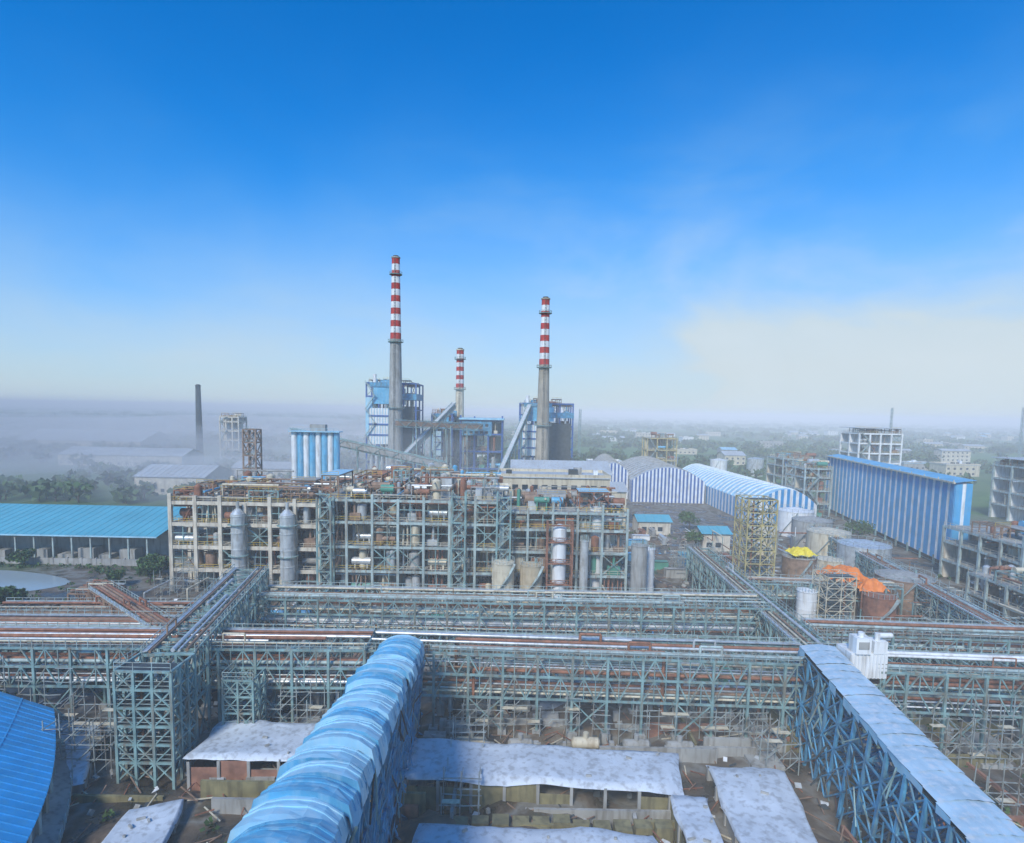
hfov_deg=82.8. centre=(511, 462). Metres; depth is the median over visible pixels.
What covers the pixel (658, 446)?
open frame plant
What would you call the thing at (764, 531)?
storage tank
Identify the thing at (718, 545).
windows
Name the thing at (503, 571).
process tank
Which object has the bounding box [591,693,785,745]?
pole scaffolding
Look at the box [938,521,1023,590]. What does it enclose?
open frame plant
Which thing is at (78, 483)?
distant trees
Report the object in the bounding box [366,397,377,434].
side cladding
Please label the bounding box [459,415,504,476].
turbine hall
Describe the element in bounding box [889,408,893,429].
telecom mast
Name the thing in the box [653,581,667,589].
soil pile
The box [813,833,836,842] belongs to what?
soil pile
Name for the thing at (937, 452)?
walls
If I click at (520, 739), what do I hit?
horizontal tank
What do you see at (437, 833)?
sheeted shed
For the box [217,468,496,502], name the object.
roof frames
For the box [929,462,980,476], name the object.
walls
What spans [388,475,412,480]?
pale roof
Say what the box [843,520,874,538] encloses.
broadleaf tree
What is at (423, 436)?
inclined conveyor
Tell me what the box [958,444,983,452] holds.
walls
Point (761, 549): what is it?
scaffold stair tower
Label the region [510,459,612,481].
pitched shed
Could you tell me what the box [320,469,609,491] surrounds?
roof pale blue sheet
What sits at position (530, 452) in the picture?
white cladding
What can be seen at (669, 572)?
shipping container
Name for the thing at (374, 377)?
duct stub
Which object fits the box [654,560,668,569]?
shipping container
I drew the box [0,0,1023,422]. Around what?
sky
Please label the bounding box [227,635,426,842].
conveyor gallery
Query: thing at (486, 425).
windows
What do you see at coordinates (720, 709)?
horizontal tank
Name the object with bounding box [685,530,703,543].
broadleaf tree
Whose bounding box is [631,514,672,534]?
blue shed
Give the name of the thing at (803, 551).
yellow tarpaulin
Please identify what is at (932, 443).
roof
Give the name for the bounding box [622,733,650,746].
horizontal tank
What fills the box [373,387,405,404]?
cladding
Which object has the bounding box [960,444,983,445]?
roof
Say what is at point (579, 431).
telecom mast
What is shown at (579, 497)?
roof frames rusty
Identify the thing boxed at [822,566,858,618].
storage tank
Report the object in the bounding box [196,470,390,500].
brown roof frames
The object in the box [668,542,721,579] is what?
pole scaffolding
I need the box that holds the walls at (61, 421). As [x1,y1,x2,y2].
[48,420,66,424]
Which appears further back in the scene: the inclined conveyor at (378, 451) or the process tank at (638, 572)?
the inclined conveyor at (378, 451)
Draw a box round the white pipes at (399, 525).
[179,500,587,574]
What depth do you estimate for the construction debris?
74.48 m
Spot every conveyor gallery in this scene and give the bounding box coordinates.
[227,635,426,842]
[787,644,1023,842]
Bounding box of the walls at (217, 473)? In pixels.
[134,466,231,494]
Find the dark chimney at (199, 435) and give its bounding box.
[195,384,203,452]
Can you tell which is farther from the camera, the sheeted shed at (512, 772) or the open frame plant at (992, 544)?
the open frame plant at (992, 544)
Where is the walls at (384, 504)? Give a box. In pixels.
[323,476,481,552]
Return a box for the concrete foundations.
[72,644,1023,842]
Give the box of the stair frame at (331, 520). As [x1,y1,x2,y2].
[315,490,511,592]
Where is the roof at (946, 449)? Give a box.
[934,448,970,450]
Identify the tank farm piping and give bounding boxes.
[685,520,1023,651]
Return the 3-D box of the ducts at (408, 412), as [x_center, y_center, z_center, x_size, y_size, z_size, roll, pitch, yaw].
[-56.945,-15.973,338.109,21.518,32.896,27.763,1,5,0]
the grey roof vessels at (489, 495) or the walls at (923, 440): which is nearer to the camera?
the grey roof vessels at (489, 495)
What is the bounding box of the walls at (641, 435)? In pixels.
[635,432,653,437]
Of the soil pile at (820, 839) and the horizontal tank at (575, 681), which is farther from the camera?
the horizontal tank at (575, 681)
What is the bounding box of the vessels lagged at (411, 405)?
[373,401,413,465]
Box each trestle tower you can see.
[112,645,198,789]
[221,661,266,724]
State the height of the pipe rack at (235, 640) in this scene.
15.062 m
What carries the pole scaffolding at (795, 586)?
on the ground
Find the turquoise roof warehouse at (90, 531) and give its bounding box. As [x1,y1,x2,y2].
[0,503,210,558]
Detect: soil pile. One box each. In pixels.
[77,822,116,842]
[394,809,471,842]
[501,825,538,828]
[648,539,660,544]
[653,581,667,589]
[678,602,702,606]
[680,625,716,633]
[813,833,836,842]
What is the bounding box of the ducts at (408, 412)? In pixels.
[402,406,423,455]
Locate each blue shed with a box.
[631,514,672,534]
[693,525,732,551]
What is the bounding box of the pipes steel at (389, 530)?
[205,501,625,592]
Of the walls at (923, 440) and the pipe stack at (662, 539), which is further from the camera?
the walls at (923, 440)
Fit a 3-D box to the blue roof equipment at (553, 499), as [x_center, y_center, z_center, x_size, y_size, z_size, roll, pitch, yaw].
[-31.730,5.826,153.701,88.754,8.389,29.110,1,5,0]
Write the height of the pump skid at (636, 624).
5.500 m
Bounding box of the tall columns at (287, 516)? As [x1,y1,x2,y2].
[230,501,295,594]
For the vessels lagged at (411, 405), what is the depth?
334.12 m
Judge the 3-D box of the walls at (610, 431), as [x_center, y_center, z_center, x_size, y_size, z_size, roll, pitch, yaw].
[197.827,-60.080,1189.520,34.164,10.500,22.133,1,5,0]
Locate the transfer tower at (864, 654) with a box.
[832,631,892,747]
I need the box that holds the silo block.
[288,424,342,481]
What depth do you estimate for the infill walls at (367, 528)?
148.48 m
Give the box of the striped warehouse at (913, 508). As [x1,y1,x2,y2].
[823,454,976,563]
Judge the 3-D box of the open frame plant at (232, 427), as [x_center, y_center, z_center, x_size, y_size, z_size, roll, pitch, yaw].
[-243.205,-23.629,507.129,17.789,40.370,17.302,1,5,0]
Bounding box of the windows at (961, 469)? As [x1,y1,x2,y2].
[947,468,974,474]
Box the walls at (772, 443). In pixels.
[756,441,783,448]
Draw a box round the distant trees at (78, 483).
[0,405,1023,503]
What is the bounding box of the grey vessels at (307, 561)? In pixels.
[184,494,515,586]
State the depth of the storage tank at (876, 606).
121.72 m
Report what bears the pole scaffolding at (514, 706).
on the ground
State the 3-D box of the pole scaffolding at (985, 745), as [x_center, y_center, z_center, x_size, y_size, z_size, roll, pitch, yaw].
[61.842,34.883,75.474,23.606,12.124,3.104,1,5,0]
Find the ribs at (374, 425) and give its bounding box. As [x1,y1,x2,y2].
[368,408,385,443]
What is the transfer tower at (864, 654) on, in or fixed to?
on the ground
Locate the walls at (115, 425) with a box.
[101,421,118,428]
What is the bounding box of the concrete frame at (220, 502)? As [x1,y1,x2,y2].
[167,484,358,591]
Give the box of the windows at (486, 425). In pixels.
[464,424,487,433]
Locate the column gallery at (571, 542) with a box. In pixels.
[545,520,573,603]
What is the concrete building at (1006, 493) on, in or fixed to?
on the ground
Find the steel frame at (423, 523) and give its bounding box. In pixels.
[319,481,503,592]
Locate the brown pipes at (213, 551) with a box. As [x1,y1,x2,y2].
[174,499,619,582]
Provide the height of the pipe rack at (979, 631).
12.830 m
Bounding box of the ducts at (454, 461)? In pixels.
[443,429,464,469]
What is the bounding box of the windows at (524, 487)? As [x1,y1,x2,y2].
[512,484,606,535]
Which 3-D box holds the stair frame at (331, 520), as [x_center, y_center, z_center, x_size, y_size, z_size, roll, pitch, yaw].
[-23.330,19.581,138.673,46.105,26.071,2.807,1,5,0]
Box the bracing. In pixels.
[173,502,626,597]
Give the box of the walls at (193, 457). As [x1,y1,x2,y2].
[58,449,203,466]
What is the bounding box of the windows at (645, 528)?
[642,527,662,530]
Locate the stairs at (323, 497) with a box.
[315,490,513,592]
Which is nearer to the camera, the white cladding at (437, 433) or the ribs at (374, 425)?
the ribs at (374, 425)
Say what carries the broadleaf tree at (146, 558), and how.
on the ground
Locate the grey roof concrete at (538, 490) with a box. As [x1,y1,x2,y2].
[290,477,566,493]
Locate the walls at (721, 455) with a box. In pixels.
[717,451,745,464]
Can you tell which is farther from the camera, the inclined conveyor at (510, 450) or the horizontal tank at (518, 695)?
the inclined conveyor at (510, 450)
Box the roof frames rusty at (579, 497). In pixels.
[173,477,608,509]
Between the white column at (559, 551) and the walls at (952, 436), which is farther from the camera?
the walls at (952, 436)
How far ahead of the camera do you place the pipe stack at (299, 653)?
102.48 m
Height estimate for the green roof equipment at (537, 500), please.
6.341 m
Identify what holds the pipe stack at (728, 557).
on the ground
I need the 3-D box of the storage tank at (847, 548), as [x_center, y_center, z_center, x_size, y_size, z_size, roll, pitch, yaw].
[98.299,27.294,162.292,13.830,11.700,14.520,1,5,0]
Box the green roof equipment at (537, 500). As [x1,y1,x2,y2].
[360,482,548,510]
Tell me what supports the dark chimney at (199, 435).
on the ground
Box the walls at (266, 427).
[259,425,272,430]
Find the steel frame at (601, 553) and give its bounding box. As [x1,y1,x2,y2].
[501,496,628,598]
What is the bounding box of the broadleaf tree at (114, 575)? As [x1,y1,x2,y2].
[103,569,125,581]
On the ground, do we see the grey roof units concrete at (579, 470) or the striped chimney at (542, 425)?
the striped chimney at (542, 425)
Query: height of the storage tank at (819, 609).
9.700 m
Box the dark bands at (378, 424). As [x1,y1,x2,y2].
[369,415,388,435]
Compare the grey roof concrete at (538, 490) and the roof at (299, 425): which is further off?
the roof at (299, 425)
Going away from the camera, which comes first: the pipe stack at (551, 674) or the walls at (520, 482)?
the pipe stack at (551, 674)
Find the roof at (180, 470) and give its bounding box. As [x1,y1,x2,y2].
[132,464,233,477]
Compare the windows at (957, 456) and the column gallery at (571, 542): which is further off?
the windows at (957, 456)
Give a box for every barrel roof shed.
[593,454,627,498]
[620,456,704,503]
[682,463,816,523]
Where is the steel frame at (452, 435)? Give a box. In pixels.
[431,413,454,467]
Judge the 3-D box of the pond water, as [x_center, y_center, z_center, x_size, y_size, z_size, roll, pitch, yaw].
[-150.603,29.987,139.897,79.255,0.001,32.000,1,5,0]
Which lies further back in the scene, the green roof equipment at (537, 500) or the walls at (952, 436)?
the walls at (952, 436)
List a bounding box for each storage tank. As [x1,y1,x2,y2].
[710,458,727,470]
[746,457,763,476]
[748,525,778,555]
[777,505,814,536]
[780,548,817,596]
[790,513,832,546]
[795,582,817,628]
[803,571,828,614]
[806,524,851,556]
[816,552,844,570]
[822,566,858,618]
[836,535,892,577]
[861,588,900,631]
[874,564,937,621]
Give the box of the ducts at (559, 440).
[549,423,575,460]
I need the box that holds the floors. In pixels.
[174,484,624,575]
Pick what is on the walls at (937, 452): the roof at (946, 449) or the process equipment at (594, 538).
the roof at (946, 449)
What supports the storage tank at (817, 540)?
on the ground
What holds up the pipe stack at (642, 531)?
on the ground
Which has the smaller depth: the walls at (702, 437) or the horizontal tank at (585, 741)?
the horizontal tank at (585, 741)
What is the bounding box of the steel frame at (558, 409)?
[518,403,573,459]
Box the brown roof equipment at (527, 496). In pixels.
[174,469,611,507]
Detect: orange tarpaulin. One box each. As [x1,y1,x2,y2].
[817,564,864,582]
[853,577,890,592]
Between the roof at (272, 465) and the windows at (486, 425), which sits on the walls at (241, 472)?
the roof at (272, 465)
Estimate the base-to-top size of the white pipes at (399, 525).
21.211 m
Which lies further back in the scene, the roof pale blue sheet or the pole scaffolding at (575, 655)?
the roof pale blue sheet
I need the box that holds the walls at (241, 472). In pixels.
[232,468,291,481]
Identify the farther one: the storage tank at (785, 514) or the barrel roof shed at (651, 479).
the barrel roof shed at (651, 479)
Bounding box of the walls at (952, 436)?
[950,435,964,438]
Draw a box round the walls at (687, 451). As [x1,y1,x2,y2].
[674,448,696,454]
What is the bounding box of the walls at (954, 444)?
[940,442,961,447]
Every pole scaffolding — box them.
[0,656,87,733]
[41,689,132,778]
[153,561,290,596]
[264,679,339,722]
[281,638,351,711]
[439,713,486,815]
[447,687,581,737]
[495,627,656,678]
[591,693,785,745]
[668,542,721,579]
[676,631,777,678]
[746,705,801,775]
[780,564,818,607]
[827,619,973,669]
[842,631,891,687]
[869,562,932,577]
[893,692,1023,770]
[902,581,971,636]
[973,753,1023,814]
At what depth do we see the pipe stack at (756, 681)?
96.35 m
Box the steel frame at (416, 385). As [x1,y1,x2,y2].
[366,382,423,475]
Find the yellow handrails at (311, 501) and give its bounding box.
[171,466,625,573]
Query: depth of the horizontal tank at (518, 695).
89.77 m
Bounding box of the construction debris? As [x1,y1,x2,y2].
[70,530,1022,842]
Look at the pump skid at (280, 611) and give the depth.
123.64 m
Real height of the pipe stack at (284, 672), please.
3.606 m
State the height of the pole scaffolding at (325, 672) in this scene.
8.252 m
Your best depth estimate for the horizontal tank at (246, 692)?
90.34 m
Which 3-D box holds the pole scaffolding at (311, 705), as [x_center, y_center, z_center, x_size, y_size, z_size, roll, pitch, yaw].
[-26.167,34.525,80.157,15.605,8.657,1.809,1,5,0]
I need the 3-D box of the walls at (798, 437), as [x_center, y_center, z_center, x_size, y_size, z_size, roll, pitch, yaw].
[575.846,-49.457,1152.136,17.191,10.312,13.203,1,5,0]
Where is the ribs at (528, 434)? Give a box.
[522,425,534,449]
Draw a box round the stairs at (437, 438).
[431,413,439,459]
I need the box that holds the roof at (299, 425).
[289,424,308,425]
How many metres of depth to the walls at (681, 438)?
935.55 m
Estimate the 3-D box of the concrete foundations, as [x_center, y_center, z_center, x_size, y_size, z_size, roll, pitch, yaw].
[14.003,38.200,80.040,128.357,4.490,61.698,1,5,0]
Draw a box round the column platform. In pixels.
[227,523,298,558]
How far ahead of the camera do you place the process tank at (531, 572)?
133.68 m
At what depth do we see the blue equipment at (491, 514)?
150.12 m
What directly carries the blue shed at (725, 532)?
on the ground
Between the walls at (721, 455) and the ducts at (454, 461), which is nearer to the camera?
the ducts at (454, 461)
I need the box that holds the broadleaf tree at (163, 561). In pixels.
[147,555,168,575]
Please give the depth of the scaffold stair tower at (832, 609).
121.99 m
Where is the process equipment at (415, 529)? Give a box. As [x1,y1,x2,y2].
[201,498,614,594]
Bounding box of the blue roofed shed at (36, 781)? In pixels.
[0,691,72,842]
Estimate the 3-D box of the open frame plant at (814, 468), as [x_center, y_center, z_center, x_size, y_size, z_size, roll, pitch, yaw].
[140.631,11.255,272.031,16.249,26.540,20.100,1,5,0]
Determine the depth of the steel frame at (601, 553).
140.23 m
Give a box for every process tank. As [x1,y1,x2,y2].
[490,554,515,602]
[518,557,543,602]
[579,535,588,603]
[588,502,603,595]
[630,538,647,604]
[644,542,655,596]
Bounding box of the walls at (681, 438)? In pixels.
[679,436,693,442]
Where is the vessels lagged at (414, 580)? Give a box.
[175,498,621,593]
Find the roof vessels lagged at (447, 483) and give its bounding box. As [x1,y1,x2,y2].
[206,463,622,509]
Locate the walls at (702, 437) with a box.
[696,434,708,439]
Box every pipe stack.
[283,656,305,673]
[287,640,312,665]
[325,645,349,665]
[351,653,370,671]
[539,663,554,675]
[622,578,629,590]
[637,528,645,533]
[647,677,669,706]
[648,527,656,536]
[658,534,667,544]
[721,552,736,566]
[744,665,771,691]
[827,604,848,618]
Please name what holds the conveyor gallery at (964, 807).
on the ground
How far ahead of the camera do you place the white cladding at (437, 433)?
344.45 m
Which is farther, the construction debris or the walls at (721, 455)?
the walls at (721, 455)
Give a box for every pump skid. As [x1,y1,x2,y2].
[143,580,169,598]
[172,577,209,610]
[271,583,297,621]
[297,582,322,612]
[395,583,418,626]
[428,586,447,629]
[624,595,642,637]
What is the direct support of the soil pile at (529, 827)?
on the ground
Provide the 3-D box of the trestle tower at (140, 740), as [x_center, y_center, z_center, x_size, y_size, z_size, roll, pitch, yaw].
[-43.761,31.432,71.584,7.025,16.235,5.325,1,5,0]
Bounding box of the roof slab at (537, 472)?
[500,471,611,479]
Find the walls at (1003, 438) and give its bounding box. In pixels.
[1001,436,1013,440]
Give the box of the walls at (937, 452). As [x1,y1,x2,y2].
[934,449,970,461]
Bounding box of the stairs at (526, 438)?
[518,401,530,459]
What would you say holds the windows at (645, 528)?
in the blue shed at (660, 523)
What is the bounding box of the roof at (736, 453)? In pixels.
[716,451,745,455]
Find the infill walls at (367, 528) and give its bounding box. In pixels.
[192,494,618,588]
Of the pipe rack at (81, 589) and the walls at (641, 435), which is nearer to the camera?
the pipe rack at (81, 589)
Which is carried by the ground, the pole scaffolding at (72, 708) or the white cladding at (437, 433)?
the pole scaffolding at (72, 708)
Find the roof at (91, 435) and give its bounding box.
[16,429,175,441]
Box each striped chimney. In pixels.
[387,255,402,473]
[454,348,465,470]
[534,296,551,459]
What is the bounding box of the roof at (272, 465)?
[230,461,291,468]
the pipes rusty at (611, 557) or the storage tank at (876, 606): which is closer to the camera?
the storage tank at (876, 606)
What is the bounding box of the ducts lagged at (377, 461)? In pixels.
[369,446,387,472]
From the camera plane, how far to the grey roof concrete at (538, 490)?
151.12 m
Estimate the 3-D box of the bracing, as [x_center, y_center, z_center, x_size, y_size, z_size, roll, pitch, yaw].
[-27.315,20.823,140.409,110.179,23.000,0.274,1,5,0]
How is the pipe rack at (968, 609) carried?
on the ground
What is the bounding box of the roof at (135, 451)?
[58,446,204,456]
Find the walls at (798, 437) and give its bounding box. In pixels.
[796,435,807,439]
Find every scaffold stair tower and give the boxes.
[242,426,262,477]
[732,491,778,598]
[812,564,856,636]
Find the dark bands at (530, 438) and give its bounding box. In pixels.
[522,431,535,448]
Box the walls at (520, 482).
[498,468,610,544]
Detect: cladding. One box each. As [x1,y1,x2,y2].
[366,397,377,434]
[369,408,388,443]
[370,382,422,400]
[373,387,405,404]
[434,431,440,454]
[522,424,535,455]
[523,403,573,417]
[527,407,553,421]
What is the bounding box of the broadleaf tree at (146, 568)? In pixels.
[136,562,161,584]
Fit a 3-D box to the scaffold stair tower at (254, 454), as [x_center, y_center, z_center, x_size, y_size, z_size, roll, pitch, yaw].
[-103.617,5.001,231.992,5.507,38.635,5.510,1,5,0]
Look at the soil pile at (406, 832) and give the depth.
62.28 m
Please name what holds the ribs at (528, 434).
attached to the white cladding at (530, 452)
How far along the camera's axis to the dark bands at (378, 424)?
328.40 m
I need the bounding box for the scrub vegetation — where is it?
[0,529,1023,842]
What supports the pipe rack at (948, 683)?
on the ground
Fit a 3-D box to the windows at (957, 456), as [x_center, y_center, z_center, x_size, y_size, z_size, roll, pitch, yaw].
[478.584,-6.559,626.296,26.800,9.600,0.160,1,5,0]
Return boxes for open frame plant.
[219,412,247,458]
[641,432,677,465]
[765,451,815,496]
[785,459,832,516]
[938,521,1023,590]
[965,564,1023,634]
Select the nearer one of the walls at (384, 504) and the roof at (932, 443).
the walls at (384, 504)
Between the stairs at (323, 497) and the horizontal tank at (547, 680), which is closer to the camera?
the horizontal tank at (547, 680)
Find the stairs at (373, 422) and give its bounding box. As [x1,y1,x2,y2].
[364,380,376,469]
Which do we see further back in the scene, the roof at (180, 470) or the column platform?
the roof at (180, 470)
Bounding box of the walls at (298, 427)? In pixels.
[291,425,309,428]
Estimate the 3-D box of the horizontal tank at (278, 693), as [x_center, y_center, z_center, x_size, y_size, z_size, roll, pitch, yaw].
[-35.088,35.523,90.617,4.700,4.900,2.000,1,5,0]
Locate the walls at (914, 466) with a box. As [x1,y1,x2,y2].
[892,461,928,470]
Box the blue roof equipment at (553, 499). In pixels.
[203,465,562,508]
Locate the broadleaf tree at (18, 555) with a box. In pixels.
[5,548,36,564]
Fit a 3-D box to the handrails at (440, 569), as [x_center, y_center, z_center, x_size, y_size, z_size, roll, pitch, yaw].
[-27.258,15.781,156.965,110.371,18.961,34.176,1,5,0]
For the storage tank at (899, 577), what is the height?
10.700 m
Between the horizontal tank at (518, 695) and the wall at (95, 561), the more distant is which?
the wall at (95, 561)
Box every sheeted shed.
[57,718,103,794]
[101,799,186,842]
[183,720,315,790]
[403,738,683,814]
[412,823,657,842]
[668,794,723,842]
[706,765,817,842]
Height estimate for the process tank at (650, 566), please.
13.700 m
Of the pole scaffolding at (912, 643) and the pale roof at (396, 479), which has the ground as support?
the pole scaffolding at (912, 643)
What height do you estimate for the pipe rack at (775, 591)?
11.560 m
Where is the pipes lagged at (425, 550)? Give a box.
[177,499,625,583]
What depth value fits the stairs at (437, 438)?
342.83 m
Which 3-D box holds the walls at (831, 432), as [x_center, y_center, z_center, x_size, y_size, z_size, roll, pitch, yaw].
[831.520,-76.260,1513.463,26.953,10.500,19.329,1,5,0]
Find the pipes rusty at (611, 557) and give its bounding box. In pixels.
[174,502,625,583]
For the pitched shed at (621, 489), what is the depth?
232.71 m
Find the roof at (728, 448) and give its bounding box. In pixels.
[717,447,736,449]
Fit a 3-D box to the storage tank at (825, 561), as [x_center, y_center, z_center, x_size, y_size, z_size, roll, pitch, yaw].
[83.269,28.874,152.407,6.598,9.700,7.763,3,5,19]
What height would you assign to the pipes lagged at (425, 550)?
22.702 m
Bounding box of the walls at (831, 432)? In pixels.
[824,431,837,434]
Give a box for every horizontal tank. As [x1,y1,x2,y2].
[203,671,226,702]
[242,672,262,701]
[271,683,303,701]
[309,679,339,699]
[426,676,458,711]
[455,731,486,742]
[459,677,492,702]
[497,679,528,709]
[508,733,532,743]
[541,674,566,698]
[571,731,599,748]
[573,676,597,703]
[611,682,643,707]
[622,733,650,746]
[644,683,675,711]
[665,735,694,746]
[679,679,706,707]
[715,680,744,716]
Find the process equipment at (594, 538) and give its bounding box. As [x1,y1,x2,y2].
[179,498,622,598]
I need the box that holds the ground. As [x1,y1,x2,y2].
[0,404,1023,842]
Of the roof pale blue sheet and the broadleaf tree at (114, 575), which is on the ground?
the broadleaf tree at (114, 575)
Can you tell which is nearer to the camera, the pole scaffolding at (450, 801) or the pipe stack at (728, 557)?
the pole scaffolding at (450, 801)
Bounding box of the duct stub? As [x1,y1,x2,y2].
[373,374,376,381]
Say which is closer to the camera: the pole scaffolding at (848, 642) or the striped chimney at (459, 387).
the pole scaffolding at (848, 642)
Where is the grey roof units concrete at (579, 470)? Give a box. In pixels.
[573,467,581,473]
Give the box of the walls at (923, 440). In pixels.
[917,439,932,443]
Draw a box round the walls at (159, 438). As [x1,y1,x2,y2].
[21,431,175,448]
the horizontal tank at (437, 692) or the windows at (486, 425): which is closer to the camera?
the horizontal tank at (437, 692)
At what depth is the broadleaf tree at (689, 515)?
226.60 m
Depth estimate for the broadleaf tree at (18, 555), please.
158.57 m
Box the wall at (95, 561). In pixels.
[0,556,181,565]
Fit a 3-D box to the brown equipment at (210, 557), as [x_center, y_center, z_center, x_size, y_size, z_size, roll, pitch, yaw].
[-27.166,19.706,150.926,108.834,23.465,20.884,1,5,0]
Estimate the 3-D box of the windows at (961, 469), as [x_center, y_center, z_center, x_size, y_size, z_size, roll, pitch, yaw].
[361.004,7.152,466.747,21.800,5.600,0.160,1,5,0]
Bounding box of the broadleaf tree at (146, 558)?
[136,553,160,565]
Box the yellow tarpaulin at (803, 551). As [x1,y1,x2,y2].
[785,546,818,556]
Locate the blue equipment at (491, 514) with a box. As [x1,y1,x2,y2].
[323,505,538,591]
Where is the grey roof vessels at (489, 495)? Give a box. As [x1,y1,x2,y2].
[179,469,603,507]
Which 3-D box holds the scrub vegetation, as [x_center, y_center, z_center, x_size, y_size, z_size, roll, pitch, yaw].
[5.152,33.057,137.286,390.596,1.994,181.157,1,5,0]
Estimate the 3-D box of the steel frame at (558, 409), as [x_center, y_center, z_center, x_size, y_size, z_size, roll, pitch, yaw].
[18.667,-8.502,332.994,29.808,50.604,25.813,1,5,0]
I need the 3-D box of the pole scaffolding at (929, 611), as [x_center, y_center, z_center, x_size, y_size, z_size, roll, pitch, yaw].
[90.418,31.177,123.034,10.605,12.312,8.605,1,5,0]
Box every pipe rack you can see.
[0,595,211,614]
[0,610,214,672]
[0,621,375,733]
[67,579,126,608]
[87,580,197,671]
[140,563,268,750]
[252,581,772,665]
[365,625,822,745]
[683,544,837,712]
[745,573,903,621]
[799,614,1023,692]
[803,642,1023,757]
[810,524,1022,674]
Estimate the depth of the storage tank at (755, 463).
436.83 m
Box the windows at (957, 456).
[943,452,967,460]
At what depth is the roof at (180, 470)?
298.72 m
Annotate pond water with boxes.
[0,570,69,590]
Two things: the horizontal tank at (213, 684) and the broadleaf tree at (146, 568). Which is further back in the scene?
the broadleaf tree at (146, 568)
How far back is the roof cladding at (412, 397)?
327.15 m
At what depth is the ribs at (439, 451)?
344.71 m
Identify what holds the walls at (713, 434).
on the ground
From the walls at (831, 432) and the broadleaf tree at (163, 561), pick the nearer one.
the broadleaf tree at (163, 561)
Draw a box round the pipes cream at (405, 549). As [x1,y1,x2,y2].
[249,497,578,591]
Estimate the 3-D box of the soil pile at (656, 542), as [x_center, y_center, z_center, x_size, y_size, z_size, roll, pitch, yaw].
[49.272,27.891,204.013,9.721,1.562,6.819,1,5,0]
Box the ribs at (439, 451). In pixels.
[437,432,440,455]
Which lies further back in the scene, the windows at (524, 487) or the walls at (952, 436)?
the walls at (952, 436)
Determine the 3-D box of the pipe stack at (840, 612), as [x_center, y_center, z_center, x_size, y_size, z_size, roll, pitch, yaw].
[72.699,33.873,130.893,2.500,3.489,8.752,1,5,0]
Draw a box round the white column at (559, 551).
[551,524,566,597]
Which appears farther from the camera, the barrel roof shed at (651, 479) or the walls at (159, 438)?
the walls at (159, 438)
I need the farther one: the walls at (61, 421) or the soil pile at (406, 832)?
the walls at (61, 421)
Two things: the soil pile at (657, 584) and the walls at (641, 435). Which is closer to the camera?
the soil pile at (657, 584)
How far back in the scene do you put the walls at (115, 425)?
1039.07 m
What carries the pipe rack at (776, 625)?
on the ground
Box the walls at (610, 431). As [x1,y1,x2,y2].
[599,430,616,433]
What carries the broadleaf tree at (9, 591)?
on the ground
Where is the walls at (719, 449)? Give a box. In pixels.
[717,447,736,452]
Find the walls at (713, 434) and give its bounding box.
[705,432,720,435]
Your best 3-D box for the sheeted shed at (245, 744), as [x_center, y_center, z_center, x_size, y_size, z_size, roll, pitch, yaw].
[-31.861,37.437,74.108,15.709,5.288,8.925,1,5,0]
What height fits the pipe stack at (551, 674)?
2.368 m
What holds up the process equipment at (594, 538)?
on the ground
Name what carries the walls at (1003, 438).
on the ground
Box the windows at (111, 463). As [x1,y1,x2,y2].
[60,461,177,464]
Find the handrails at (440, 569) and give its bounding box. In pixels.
[174,481,626,575]
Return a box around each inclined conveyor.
[289,427,446,473]
[395,419,482,476]
[396,402,455,475]
[497,404,531,471]
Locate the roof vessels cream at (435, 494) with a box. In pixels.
[210,464,616,509]
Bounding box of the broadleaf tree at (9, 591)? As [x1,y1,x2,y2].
[0,585,28,610]
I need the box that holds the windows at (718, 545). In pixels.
[706,543,720,547]
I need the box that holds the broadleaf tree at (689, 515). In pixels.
[678,511,700,528]
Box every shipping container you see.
[628,539,646,545]
[632,534,649,540]
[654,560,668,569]
[664,567,687,578]
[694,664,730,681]
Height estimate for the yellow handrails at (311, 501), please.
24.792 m
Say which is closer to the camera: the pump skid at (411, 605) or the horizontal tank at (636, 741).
the horizontal tank at (636, 741)
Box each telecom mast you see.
[578,409,581,456]
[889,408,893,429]
[1017,408,1023,456]
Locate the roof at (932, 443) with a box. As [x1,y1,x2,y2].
[924,442,941,443]
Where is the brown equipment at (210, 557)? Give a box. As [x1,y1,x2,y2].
[186,502,622,594]
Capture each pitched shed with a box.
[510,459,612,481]
[610,481,627,525]

